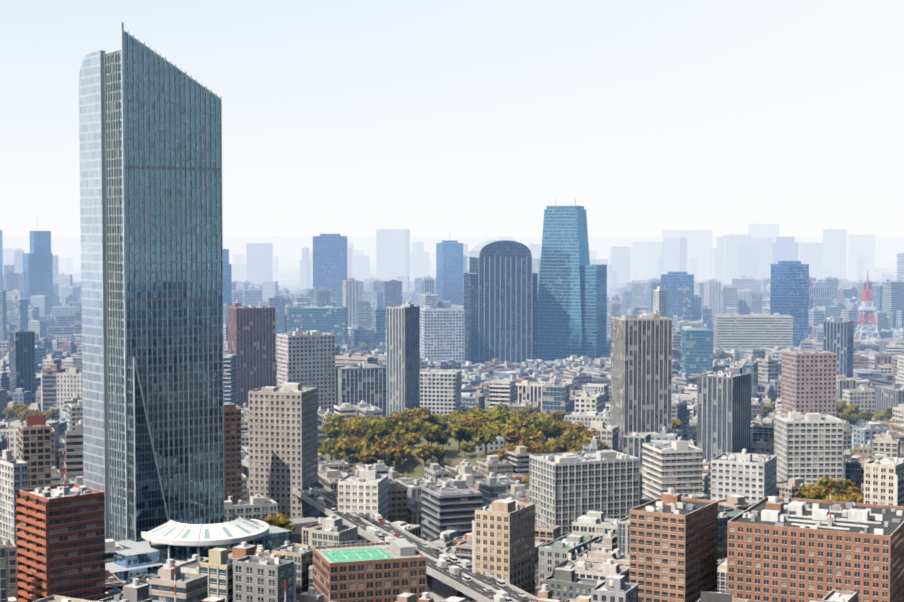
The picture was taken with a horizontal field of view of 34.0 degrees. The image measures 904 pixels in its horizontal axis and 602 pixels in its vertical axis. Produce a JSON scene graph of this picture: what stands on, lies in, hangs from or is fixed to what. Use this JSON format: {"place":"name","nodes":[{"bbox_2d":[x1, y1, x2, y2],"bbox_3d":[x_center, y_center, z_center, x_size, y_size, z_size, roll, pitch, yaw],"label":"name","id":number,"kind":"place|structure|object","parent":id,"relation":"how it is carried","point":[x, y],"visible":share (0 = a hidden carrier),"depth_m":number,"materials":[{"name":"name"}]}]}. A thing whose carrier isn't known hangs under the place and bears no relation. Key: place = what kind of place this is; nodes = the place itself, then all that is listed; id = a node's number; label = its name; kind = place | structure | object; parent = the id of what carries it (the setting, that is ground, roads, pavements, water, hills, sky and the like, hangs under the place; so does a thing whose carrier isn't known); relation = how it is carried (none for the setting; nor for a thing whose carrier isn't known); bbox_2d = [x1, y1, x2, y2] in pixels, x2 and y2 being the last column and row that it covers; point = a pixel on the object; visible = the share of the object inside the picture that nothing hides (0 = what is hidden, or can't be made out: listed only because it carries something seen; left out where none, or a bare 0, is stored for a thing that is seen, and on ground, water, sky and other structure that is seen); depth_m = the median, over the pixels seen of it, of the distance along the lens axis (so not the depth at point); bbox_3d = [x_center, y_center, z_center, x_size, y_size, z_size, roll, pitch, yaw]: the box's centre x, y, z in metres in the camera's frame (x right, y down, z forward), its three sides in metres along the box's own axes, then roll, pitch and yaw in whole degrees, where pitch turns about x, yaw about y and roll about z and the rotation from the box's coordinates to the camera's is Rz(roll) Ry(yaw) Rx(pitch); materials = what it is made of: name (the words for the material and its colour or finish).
{"place":"outdoors","nodes":[
{"label":"outdoors","id":0,"kind":"place"},
{"bbox_2d":[323,433,557,477],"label":"park ground","id":1,"kind":"structure","parent":0,"point":[413,467],"depth_m":941.15,"materials":[{"name":"green plant"}]},
{"bbox_2d":[318,407,610,466],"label":"park trees","id":2,"kind":"object","parent":1,"relation":"on","point":[512,427],"visible":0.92,"depth_m":958.74,"materials":[{"name":"green plant"}]},
{"bbox_2d":[0,236,903,601],"bbox_3d":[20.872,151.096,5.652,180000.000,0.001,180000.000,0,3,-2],"label":"ground","id":3,"kind":"structure","parent":0,"point":[430,240],"depth_m":33728.75,"materials":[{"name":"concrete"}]},
{"bbox_2d":[105,547,163,584],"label":"glass pavilion","id":4,"kind":"structure","parent":3,"relation":"on","point":[126,565],"depth_m":606.11,"materials":[{"name":"blue glass"}]},
{"bbox_2d":[79,22,291,563],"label":"glass skyscraper","id":5,"kind":"structure","parent":3,"relation":"on","point":[150,139],"depth_m":682.23,"materials":[{"name":"glass"}]},
{"bbox_2d":[141,513,268,560],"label":"round canopy roof","id":6,"kind":"structure","parent":3,"relation":"on","point":[185,542],"depth_m":651.56,"materials":[{"name":"paint"}]},
{"bbox_2d":[241,446,538,601],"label":"elevated expressway","id":7,"kind":"structure","parent":3,"relation":"on","point":[475,586],"depth_m":626.44,"materials":[{"name":"concrete"}]},
{"bbox_2d":[12,417,845,601],"bbox_3d":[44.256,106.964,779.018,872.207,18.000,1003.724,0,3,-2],"label":"vehicles","id":8,"kind":"object","parent":7,"relation":"on","point":[443,560],"visible":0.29,"depth_m":630.00,"materials":[{"name":"paint"}]},
{"bbox_2d":[0,223,874,346],"bbox_3d":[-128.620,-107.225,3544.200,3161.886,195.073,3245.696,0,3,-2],"label":"distant skyscrapers","id":9,"kind":"structure","parent":3,"relation":"on","point":[674,261],"depth_m":4161.54,"materials":[{"name":"blue glass"}]},
{"bbox_2d":[1,399,874,600],"bbox_3d":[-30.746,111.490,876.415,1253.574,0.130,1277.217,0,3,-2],"label":"pavement block slabs","id":10,"kind":"structure","parent":3,"relation":"on","point":[441,591],"depth_m":765.30,"materials":[{"name":"concrete"}]},
{"bbox_2d":[2,331,892,534],"bbox_3d":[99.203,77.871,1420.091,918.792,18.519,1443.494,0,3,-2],"label":"tree","id":11,"kind":"object","parent":3,"relation":"on","point":[849,490],"visible":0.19,"depth_m":1146.57,"materials":[{"name":"green plant"}]},
{"bbox_2d":[0,285,903,601],"bbox_3d":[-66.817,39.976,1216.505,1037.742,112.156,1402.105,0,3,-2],"label":"buildings","id":12,"kind":"structure","parent":3,"relation":"on","point":[784,549],"depth_m":738.69,"materials":[{"name":"grey concrete"}]},
{"bbox_2d":[322,539,414,562],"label":"green roof","id":13,"kind":"object","parent":12,"relation":"on","point":[402,547],"visible":0.9,"depth_m":558.96,"materials":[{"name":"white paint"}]},
{"bbox_2d":[0,364,903,601],"bbox_3d":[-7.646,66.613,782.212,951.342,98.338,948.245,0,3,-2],"label":"city blocks","id":14,"kind":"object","parent":3,"relation":"on","point":[587,559],"visible":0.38,"depth_m":756.07,"materials":[{"name":"grey concrete"}]},
{"bbox_2d":[0,247,903,419],"bbox_3d":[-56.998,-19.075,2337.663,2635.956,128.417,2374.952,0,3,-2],"label":"city blocks","id":15,"kind":"structure","parent":3,"relation":"on","point":[56,327],"depth_m":2001.00,"materials":[{"name":"grey concrete"}]},
{"bbox_2d":[3,236,903,295],"bbox_3d":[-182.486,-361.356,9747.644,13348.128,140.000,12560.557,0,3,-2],"label":"buildings","id":16,"kind":"structure","parent":3,"relation":"on","point":[289,258],"depth_m":7354.05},
{"bbox_2d":[27,374,889,535],"bbox_3d":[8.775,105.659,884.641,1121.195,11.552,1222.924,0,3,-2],"label":"street trees","id":17,"kind":"object","parent":3,"relation":"on","point":[408,520],"visible":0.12,"depth_m":887.57,"materials":[{"name":"green plant"}]},
{"bbox_2d":[464,240,537,364],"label":"skyscraper","id":18,"kind":"structure","parent":3,"relation":"on","point":[500,291],"depth_m":1687.03,"materials":[{"name":"blue glass"}]},
{"bbox_2d":[537,199,606,360],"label":"tapered tower","id":19,"kind":"structure","parent":3,"relation":"on","point":[572,306],"depth_m":1755.20,"materials":[{"name":"teal glass"}]},
{"bbox_2d":[854,271,879,338],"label":"lattice tower","id":20,"kind":"structure","parent":3,"relation":"on","point":[864,308],"depth_m":2038.89,"materials":[{"name":"red metal"}]},
{"bbox_2d":[0,0,903,235],"label":"sky","id":21,"kind":"structure","parent":0,"point":[342,117],"materials":[{"name":"white"}]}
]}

